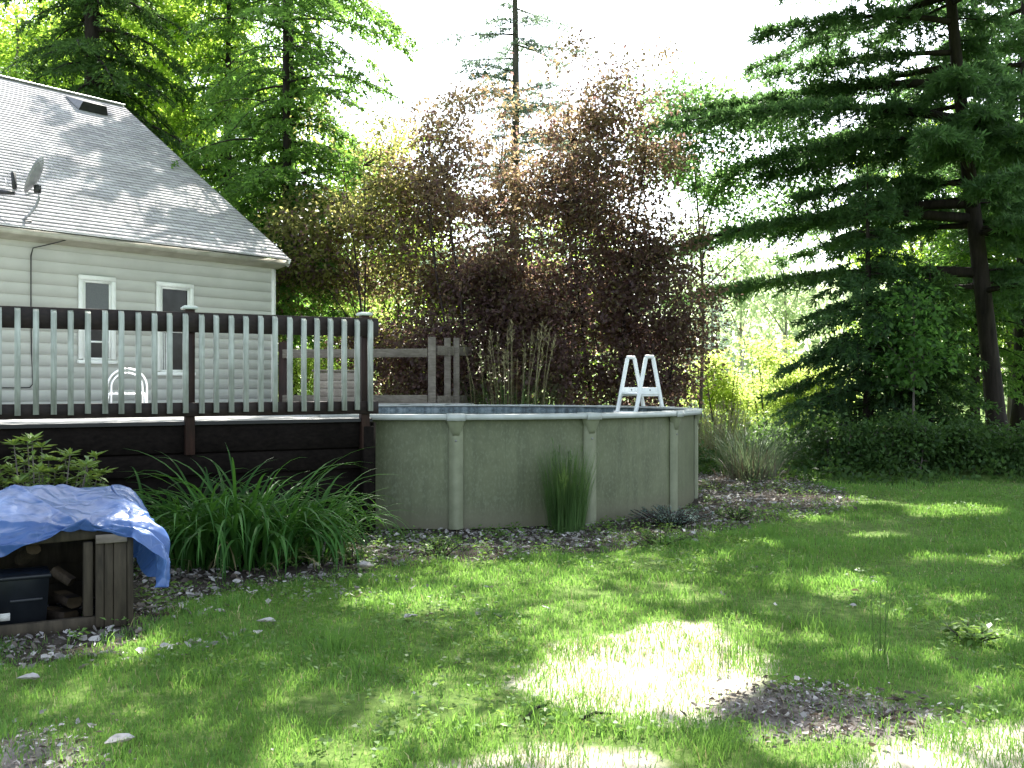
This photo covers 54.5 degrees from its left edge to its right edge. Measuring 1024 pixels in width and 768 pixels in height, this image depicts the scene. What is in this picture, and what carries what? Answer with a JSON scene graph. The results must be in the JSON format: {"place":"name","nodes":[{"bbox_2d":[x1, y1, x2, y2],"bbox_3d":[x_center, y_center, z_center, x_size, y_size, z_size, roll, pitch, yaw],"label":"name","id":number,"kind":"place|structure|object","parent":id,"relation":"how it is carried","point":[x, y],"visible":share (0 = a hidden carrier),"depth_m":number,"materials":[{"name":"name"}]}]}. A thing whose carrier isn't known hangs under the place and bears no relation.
{"place":"outdoors","nodes":[
{"label":"outdoors","id":0,"kind":"place"},
{"bbox_2d":[0,0,1020,384],"label":"sky","id":1,"kind":"structure","parent":0,"point":[706,32],"materials":[{"name":"white"}]},
{"bbox_2d":[0,390,1023,767],"bbox_3d":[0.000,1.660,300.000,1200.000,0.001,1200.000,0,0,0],"label":"lawn","id":2,"kind":"structure","parent":0,"point":[662,692],"depth_m":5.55,"materials":[{"name":"plant"}]},
{"bbox_2d":[18,672,39,678],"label":"dead leaf","id":3,"kind":"object","parent":2,"relation":"on","point":[32,675],"visible":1,"depth_m":5.52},
{"bbox_2d":[0,0,200,111],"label":"locust tree","id":4,"kind":"object","parent":2,"relation":"on","point":[15,42],"visible":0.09,"depth_m":34.86,"materials":[{"name":"green plant"}]},
{"bbox_2d":[0,0,203,231],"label":"hemlock tree","id":5,"kind":"object","parent":2,"relation":"on","point":[88,43],"visible":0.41,"depth_m":28.80,"materials":[{"name":"green plant"}]},
{"bbox_2d":[104,733,134,743],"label":"dead leaf","id":6,"kind":"object","parent":2,"relation":"on","point":[120,736],"visible":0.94,"depth_m":4.56,"materials":[{"name":"grey plant"}]},
{"bbox_2d":[0,0,266,166],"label":"locust tree","id":7,"kind":"object","parent":2,"relation":"on","point":[5,25],"visible":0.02,"depth_m":39.71,"materials":[{"name":"green plant"}]},
{"bbox_2d":[0,75,290,428],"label":"house","id":8,"kind":"structure","parent":2,"relation":"on","point":[129,215],"depth_m":19.23,"materials":[{"name":"paint"}]},
{"bbox_2d":[0,156,43,222],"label":"satellite dish","id":9,"kind":"object","parent":8,"relation":"attached to","point":[34,175],"visible":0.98,"depth_m":16.71,"materials":[{"name":"paint"}]},
{"bbox_2d":[2,240,65,387],"bbox_3d":[-9.137,-1.207,15.782,0.307,2.563,3.969,0,0,43],"label":"wall cable","id":10,"kind":"object","parent":8,"relation":"attached to","point":[31,301],"depth_m":16.97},
{"bbox_2d":[77,274,117,363],"bbox_3d":[-7.441,-1.150,17.872,0.085,1.580,0.740,0,0,39],"label":"window","id":11,"kind":"structure","parent":8,"relation":"in","point":[94,292],"depth_m":17.89,"materials":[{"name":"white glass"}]},
{"bbox_2d":[156,281,195,375],"bbox_3d":[-6.457,-1.050,19.095,0.085,1.780,0.840,0,0,39],"label":"window","id":12,"kind":"structure","parent":8,"relation":"in","point":[170,296],"depth_m":19.08,"materials":[{"name":"white glass"}]},
{"bbox_2d":[37,0,339,338],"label":"locust tree","id":13,"kind":"object","parent":2,"relation":"on","point":[175,12],"visible":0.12,"depth_m":32.84,"materials":[{"name":"green plant"}]},
{"bbox_2d":[166,0,320,313],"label":"tree","id":14,"kind":"object","parent":2,"relation":"on","point":[209,68],"visible":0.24,"depth_m":31.55,"materials":[{"name":"green plant"}]},
{"bbox_2d":[256,617,275,621],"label":"dead leaf","id":15,"kind":"object","parent":2,"relation":"on","point":[267,620],"visible":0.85,"depth_m":6.84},
{"bbox_2d":[167,0,415,368],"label":"hemlock tree","id":16,"kind":"object","parent":2,"relation":"on","point":[280,172],"visible":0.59,"depth_m":24.16,"materials":[{"name":"green plant"}]},
{"bbox_2d":[206,0,424,394],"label":"hemlock tree","id":17,"kind":"object","parent":2,"relation":"on","point":[395,31],"visible":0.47,"depth_m":30.12,"materials":[{"name":"green plant"}]},
{"bbox_2d":[280,238,413,394],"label":"understory tree","id":18,"kind":"object","parent":2,"relation":"on","point":[310,368],"visible":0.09,"depth_m":29.34,"materials":[{"name":"green plant"}]},
{"bbox_2d":[278,337,471,402],"bbox_3d":[-2.493,0.356,19.940,4.105,2.608,1.527,0,0,-22],"label":"wooden fence","id":19,"kind":"object","parent":2,"relation":"on","point":[447,350],"visible":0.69,"depth_m":19.63,"materials":[{"name":"grey wood"}]},
{"bbox_2d":[243,94,510,395],"bbox_3d":[-3.298,-2.504,23.112,6.592,8.348,4.867,0,0,0],"label":"copper tree","id":20,"kind":"object","parent":2,"relation":"on","point":[350,275],"visible":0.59,"depth_m":22.72,"materials":[{"name":"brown plant"}]},
{"bbox_2d":[297,106,474,386],"bbox_3d":[-4.446,-3.983,33.844,7.913,11.299,6.804,0,0,43],"label":"birch tree","id":21,"kind":"object","parent":2,"relation":"on","point":[352,187],"visible":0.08,"depth_m":33.60,"materials":[{"name":"green plant"}]},
{"bbox_2d":[404,613,416,617],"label":"dead leaf","id":22,"kind":"object","parent":2,"relation":"on","point":[405,616],"visible":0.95,"depth_m":6.97,"materials":[{"name":"beige plant"}]},
{"bbox_2d":[0,473,857,665],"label":"planting bed","id":23,"kind":"object","parent":2,"relation":"on","point":[56,640],"visible":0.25,"depth_m":9.90,"materials":[{"name":"soil"}]},
{"bbox_2d":[0,431,115,489],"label":"rhododendron","id":24,"kind":"object","parent":23,"relation":"on","point":[39,469],"visible":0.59,"depth_m":8.32,"materials":[{"name":"green plant"}]},
{"bbox_2d":[0,530,132,639],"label":"wooden crate","id":25,"kind":"object","parent":23,"relation":"on","point":[98,565],"visible":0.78,"depth_m":6.75,"materials":[{"name":"brown wood"}]},
{"bbox_2d":[0,566,51,624],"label":"plastic bin","id":26,"kind":"object","parent":25,"relation":"in","point":[24,595],"visible":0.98,"depth_m":6.67,"materials":[{"name":"plastic"}]},
{"bbox_2d":[14,544,40,564],"bbox_3d":[-3.266,1.155,6.713,0.187,0.149,0.100,0,0,37],"label":"firewood log","id":27,"kind":"object","parent":26,"relation":"on","point":[26,555],"visible":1,"depth_m":6.68,"materials":[{"name":"brown wood"}]},
{"bbox_2d":[46,606,78,619],"bbox_3d":[-3.150,1.604,6.907,0.269,0.082,0.120,0,0,29],"label":"firewood log","id":28,"kind":"object","parent":25,"relation":"in","point":[54,612],"visible":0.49,"depth_m":6.86,"materials":[{"name":"brown wood"}]},
{"bbox_2d":[51,590,81,607],"bbox_3d":[-3.090,1.493,6.902,0.222,0.094,0.110,0,0,38],"label":"firewood log","id":29,"kind":"object","parent":28,"relation":"on","point":[67,598],"visible":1,"depth_m":6.86,"materials":[{"name":"brown wood"}]},
{"bbox_2d":[50,566,75,585],"bbox_3d":[-3.060,1.309,6.771,0.159,0.132,0.093,0,0,0],"label":"firewood log","id":30,"kind":"object","parent":25,"relation":"in","point":[60,574],"visible":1,"depth_m":6.73,"materials":[{"name":"brown wood"}]},
{"bbox_2d":[0,484,169,587],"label":"tarp","id":31,"kind":"object","parent":25,"relation":"on","point":[33,514],"visible":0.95,"depth_m":6.86,"materials":[{"name":"blue plastic"}]},
{"bbox_2d":[77,458,327,577],"bbox_3d":[-2.908,1.183,8.988,2.522,0.933,2.283,0,0,0],"label":"daylily clump","id":32,"kind":"object","parent":23,"relation":"on","point":[189,560],"visible":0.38,"depth_m":8.74,"materials":[{"name":"green plant"}]},
{"bbox_2d":[0,305,473,535],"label":"deck","id":33,"kind":"structure","parent":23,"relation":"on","point":[249,436],"depth_m":10.00,"materials":[{"name":"brown wood"}]},
{"bbox_2d":[108,368,147,402],"bbox_3d":[-5.612,0.067,14.498,0.578,0.620,0.566,0,0,-20],"label":"chair","id":34,"kind":"object","parent":33,"relation":"on","point":[144,397],"visible":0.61,"depth_m":14.65,"materials":[{"name":"white plastic"}]},
{"bbox_2d":[312,370,353,400],"bbox_3d":[-3.219,0.056,18.300,0.820,0.628,0.560,0,0,0],"label":"storage box","id":35,"kind":"object","parent":33,"relation":"on","point":[336,385],"visible":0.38,"depth_m":18.04,"materials":[{"name":"grey wood"}]},
{"bbox_2d":[127,443,404,582],"bbox_3d":[-2.439,1.111,8.965,2.969,1.078,2.601,0,0,0],"label":"daylily clump","id":36,"kind":"object","parent":23,"relation":"on","point":[273,551],"visible":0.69,"depth_m":8.75,"materials":[{"name":"green plant"}]},
{"bbox_2d":[172,471,414,573],"bbox_3d":[-2.014,1.242,9.318,2.300,0.816,1.959,0,0,0],"label":"daylily clump","id":37,"kind":"object","parent":23,"relation":"on","point":[314,540],"visible":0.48,"depth_m":9.10,"materials":[{"name":"green plant"}]},
{"bbox_2d":[278,530,314,565],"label":"weed","id":38,"kind":"object","parent":23,"relation":"on","point":[301,556],"visible":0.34,"depth_m":8.96,"materials":[{"name":"green plant"}]},
{"bbox_2d":[334,542,369,563],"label":"weed","id":39,"kind":"object","parent":23,"relation":"on","point":[359,551],"visible":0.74,"depth_m":9.23,"materials":[{"name":"green plant"}]},
{"bbox_2d":[354,561,373,566],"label":"dead leaf","id":40,"kind":"object","parent":23,"relation":"on","point":[365,564],"visible":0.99,"depth_m":8.87,"materials":[{"name":"beige plant"}]},
{"bbox_2d":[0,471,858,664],"bbox_3d":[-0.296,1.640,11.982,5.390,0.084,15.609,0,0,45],"label":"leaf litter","id":41,"kind":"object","parent":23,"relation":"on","point":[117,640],"visible":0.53,"depth_m":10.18,"materials":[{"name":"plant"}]},
{"bbox_2d":[411,535,462,556],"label":"weed","id":42,"kind":"object","parent":23,"relation":"on","point":[434,546],"visible":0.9,"depth_m":9.62,"materials":[{"name":"green plant"}]},
{"bbox_2d":[67,476,840,644],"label":"bed weeds","id":43,"kind":"object","parent":23,"relation":"on","point":[156,596],"visible":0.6,"depth_m":10.50,"materials":[{"name":"green plant"}]},
{"bbox_2d":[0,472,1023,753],"bbox_3d":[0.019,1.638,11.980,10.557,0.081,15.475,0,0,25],"label":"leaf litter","id":44,"kind":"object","parent":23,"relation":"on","point":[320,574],"visible":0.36,"depth_m":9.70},
{"bbox_2d":[527,438,602,532],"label":"ornamental grass","id":45,"kind":"object","parent":23,"relation":"on","point":[568,510],"depth_m":11.01,"materials":[{"name":"green plant"}]},
{"bbox_2d":[633,526,695,545],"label":"weed","id":46,"kind":"object","parent":23,"relation":"on","point":[652,539],"visible":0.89,"depth_m":10.25,"materials":[{"name":"green plant"}]},
{"bbox_2d":[626,505,713,526],"bbox_3d":[1.886,1.538,11.641,0.953,0.256,1.073,0,0,41],"label":"catmint","id":47,"kind":"object","parent":23,"relation":"on","point":[678,518],"visible":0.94,"depth_m":11.55,"materials":[{"name":"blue plant"}]},
{"bbox_2d":[710,503,756,520],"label":"weed","id":48,"kind":"object","parent":23,"relation":"on","point":[741,515],"visible":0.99,"depth_m":12.14,"materials":[{"name":"green plant"}]},
{"bbox_2d":[698,397,832,481],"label":"ornamental grass","id":49,"kind":"object","parent":23,"relation":"on","point":[756,467],"depth_m":17.00,"materials":[{"name":"green plant"}]},
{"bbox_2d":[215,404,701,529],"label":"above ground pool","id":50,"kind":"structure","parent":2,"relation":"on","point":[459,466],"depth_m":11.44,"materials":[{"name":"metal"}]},
{"bbox_2d":[614,355,663,412],"bbox_3d":[2.188,0.590,16.816,1.163,2.149,0.560,0,0,-31],"label":"pool ladder","id":51,"kind":"object","parent":50,"relation":"on","point":[640,391],"visible":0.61,"depth_m":16.67,"materials":[{"name":"plastic"}]},
{"bbox_2d":[345,66,636,405],"bbox_3d":[-0.271,-2.471,22.429,6.679,9.009,4.978,0,0,0],"label":"copper tree","id":52,"kind":"object","parent":2,"relation":"on","point":[492,282],"visible":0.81,"depth_m":21.93,"materials":[{"name":"brown plant"}]},
{"bbox_2d":[0,669,984,767],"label":"soil debris","id":53,"kind":"object","parent":2,"relation":"on","point":[781,710],"visible":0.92,"depth_m":4.96,"materials":[{"name":"brown soil"}]},
{"bbox_2d":[400,0,605,388],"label":"spruce tree","id":54,"kind":"object","parent":2,"relation":"on","point":[516,42],"visible":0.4,"depth_m":29.39,"materials":[{"name":"green plant"}]},
{"bbox_2d":[455,320,571,404],"bbox_3d":[0.018,0.158,20.652,2.642,3.005,2.656,0,0,39],"label":"reed clump","id":55,"kind":"object","parent":2,"relation":"on","point":[523,396],"visible":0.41,"depth_m":20.36,"materials":[{"name":"green plant"}]},
{"bbox_2d":[523,704,546,720],"bbox_3d":[0.120,1.640,4.994,0.025,0.034,0.245,0,0,29],"label":"stick","id":56,"kind":"object","parent":2,"relation":"on","point":[531,711],"visible":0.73,"depth_m":4.95,"materials":[{"name":"brown wood"}]},
{"bbox_2d":[496,196,650,404],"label":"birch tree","id":57,"kind":"object","parent":2,"relation":"on","point":[567,276],"visible":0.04,"depth_m":35.59,"materials":[{"name":"green plant"}]},
{"bbox_2d":[142,489,1023,767],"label":"clover","id":58,"kind":"object","parent":2,"relation":"on","point":[550,717],"visible":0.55,"depth_m":6.52,"materials":[{"name":"green plant"}]},
{"bbox_2d":[579,711,610,720],"bbox_3d":[0.411,1.640,4.925,0.177,0.033,0.034,0,0,-21],"label":"stick","id":59,"kind":"object","parent":2,"relation":"on","point":[594,712],"visible":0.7,"depth_m":4.92,"materials":[{"name":"brown wood"}]},
{"bbox_2d":[474,26,756,414],"bbox_3d":[2.176,-2.857,22.847,6.736,10.222,5.131,0,0,0],"label":"copper tree","id":60,"kind":"object","parent":2,"relation":"on","point":[660,336],"visible":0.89,"depth_m":22.17,"materials":[{"name":"brown plant"}]},
{"bbox_2d":[297,241,1007,406],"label":"wood","id":61,"kind":"object","parent":2,"relation":"on","point":[802,346],"visible":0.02,"depth_m":75.45,"materials":[{"name":"green plant"}]},
{"bbox_2d":[648,202,765,405],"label":"tree","id":62,"kind":"object","parent":2,"relation":"on","point":[734,252],"visible":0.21,"depth_m":51.79,"materials":[{"name":"green plant"}]},
{"bbox_2d":[674,265,756,422],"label":"spruce tree","id":63,"kind":"object","parent":2,"relation":"on","point":[722,322],"visible":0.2,"depth_m":43.92,"materials":[{"name":"green plant"}]},
{"bbox_2d":[672,342,774,432],"bbox_3d":[6.701,0.408,33.250,3.629,3.679,2.937,0,0,-24],"label":"shrub","id":64,"kind":"object","parent":2,"relation":"on","point":[735,393],"visible":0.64,"depth_m":33.02,"materials":[{"name":"green plant"}]},
{"bbox_2d":[691,397,762,462],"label":"ornamental grass","id":65,"kind":"object","parent":2,"relation":"on","point":[717,424],"depth_m":21.08,"materials":[{"name":"green plant"}]},
{"bbox_2d":[709,614,769,672],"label":"grass tuft","id":66,"kind":"object","parent":2,"relation":"on","point":[725,653],"visible":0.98,"depth_m":5.78,"materials":[{"name":"green plant"}]},
{"bbox_2d":[694,222,804,411],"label":"tree","id":67,"kind":"object","parent":2,"relation":"on","point":[741,320],"visible":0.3,"depth_m":57.74,"materials":[{"name":"green plant"}]},
{"bbox_2d":[615,55,889,432],"bbox_3d":[6.224,-3.466,25.566,8.095,10.259,4.315,0,0,0],"label":"maple tree","id":68,"kind":"object","parent":2,"relation":"on","point":[719,188],"visible":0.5,"depth_m":25.00,"materials":[{"name":"green plant"}]},
{"bbox_2d":[708,326,817,428],"bbox_3d":[9.226,0.059,35.879,4.793,4.310,4.412,0,0,0],"label":"shrub","id":69,"kind":"object","parent":2,"relation":"on","point":[769,356],"visible":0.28,"depth_m":35.64,"materials":[{"name":"green plant"}]},
{"bbox_2d":[694,212,847,358],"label":"tree","id":70,"kind":"object","parent":2,"relation":"on","point":[785,313],"visible":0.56,"depth_m":49.65,"materials":[{"name":"green plant"}]},
{"bbox_2d":[749,354,860,430],"bbox_3d":[10.033,0.675,34.007,4.198,3.422,3.734,0,0,0],"label":"shrub","id":71,"kind":"object","parent":2,"relation":"on","point":[795,376],"visible":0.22,"depth_m":33.81,"materials":[{"name":"green plant"}]},
{"bbox_2d":[614,0,1023,439],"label":"pine tree","id":72,"kind":"object","parent":2,"relation":"on","point":[958,74],"visible":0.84,"depth_m":23.06,"materials":[{"name":"green plant"}]},
{"bbox_2d":[779,409,896,475],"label":"shrub","id":73,"kind":"object","parent":2,"relation":"on","point":[828,446],"visible":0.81,"depth_m":18.13,"materials":[{"name":"green plant"}]},
{"bbox_2d":[698,408,1023,485],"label":"ground cover","id":74,"kind":"object","parent":2,"relation":"on","point":[872,476],"visible":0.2,"depth_m":17.71,"materials":[{"name":"green plant"}]},
{"bbox_2d":[756,161,993,470],"bbox_3d":[7.628,-1.265,21.071,5.095,6.950,4.712,0,0,0],"label":"fir tree","id":75,"kind":"object","parent":2,"relation":"on","point":[845,352],"visible":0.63,"depth_m":20.87,"materials":[{"name":"green plant"}]},
{"bbox_2d":[860,579,893,661],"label":"grass tuft","id":76,"kind":"object","parent":2,"relation":"on","point":[879,644],"visible":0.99,"depth_m":6.01,"materials":[{"name":"green plant"}]},
{"bbox_2d":[878,710,912,720],"bbox_3d":[1.899,1.640,4.939,0.216,0.037,0.036,0,0,-26],"label":"stick","id":77,"kind":"object","parent":2,"relation":"on","point":[890,713],"visible":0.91,"depth_m":4.93,"materials":[{"name":"brown wood"}]},
{"bbox_2d":[851,401,963,474],"bbox_3d":[7.155,1.095,18.215,2.051,1.550,2.023,0,0,26],"label":"shrub","id":78,"kind":"object","parent":2,"relation":"on","point":[931,442],"visible":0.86,"depth_m":18.07,"materials":[{"name":"green plant"}]},
{"bbox_2d":[816,64,1003,403],"bbox_3d":[13.897,-4.546,33.212,6.291,12.431,6.766,0,0,35],"label":"maple tree","id":79,"kind":"object","parent":2,"relation":"on","point":[908,246],"visible":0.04,"depth_m":32.84,"materials":[{"name":"green plant"}]},
{"bbox_2d":[844,267,976,423],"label":"maple tree","id":80,"kind":"object","parent":2,"relation":"on","point":[922,351],"visible":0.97,"depth_m":19.45,"materials":[{"name":"green plant"}]},
{"bbox_2d":[857,252,1003,469],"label":"fir tree","id":81,"kind":"object","parent":2,"relation":"on","point":[947,411],"visible":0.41,"depth_m":20.26,"materials":[{"name":"green plant"}]},
{"bbox_2d":[889,0,1023,435],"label":"pine tree","id":82,"kind":"object","parent":2,"relation":"on","point":[1014,46],"visible":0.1,"depth_m":27.80,"materials":[{"name":"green plant"}]},
{"bbox_2d":[895,3,1023,421],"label":"hemlock tree","id":83,"kind":"object","parent":2,"relation":"on","point":[1010,355],"visible":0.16,"depth_m":26.59,"materials":[{"name":"green plant"}]},
{"bbox_2d":[901,116,1019,426],"bbox_3d":[15.475,-3.576,30.939,7.912,10.490,7.130,0,0,0],"label":"maple tree","id":84,"kind":"object","parent":2,"relation":"on","point":[1010,343],"visible":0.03,"depth_m":30.91,"materials":[{"name":"green plant"}]},
{"bbox_2d":[940,617,1005,646],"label":"weed","id":85,"kind":"object","parent":2,"relation":"on","point":[953,628],"visible":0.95,"depth_m":6.41,"materials":[{"name":"green plant"}]},
{"bbox_2d":[925,412,1023,474],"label":"shrub","id":86,"kind":"object","parent":2,"relation":"on","point":[970,433],"visible":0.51,"depth_m":18.32,"materials":[{"name":"green plant"}]},
{"bbox_2d":[970,420,1023,476],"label":"shrub","id":87,"kind":"object","parent":2,"relation":"on","point":[1019,444],"visible":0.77,"depth_m":17.87,"materials":[{"name":"green plant"}]},
{"bbox_2d":[541,108,617,393],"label":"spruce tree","id":88,"kind":"object","parent":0,"point":[573,290],"visible":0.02,"depth_m":32.94,"materials":[{"name":"green plant"}]}
]}

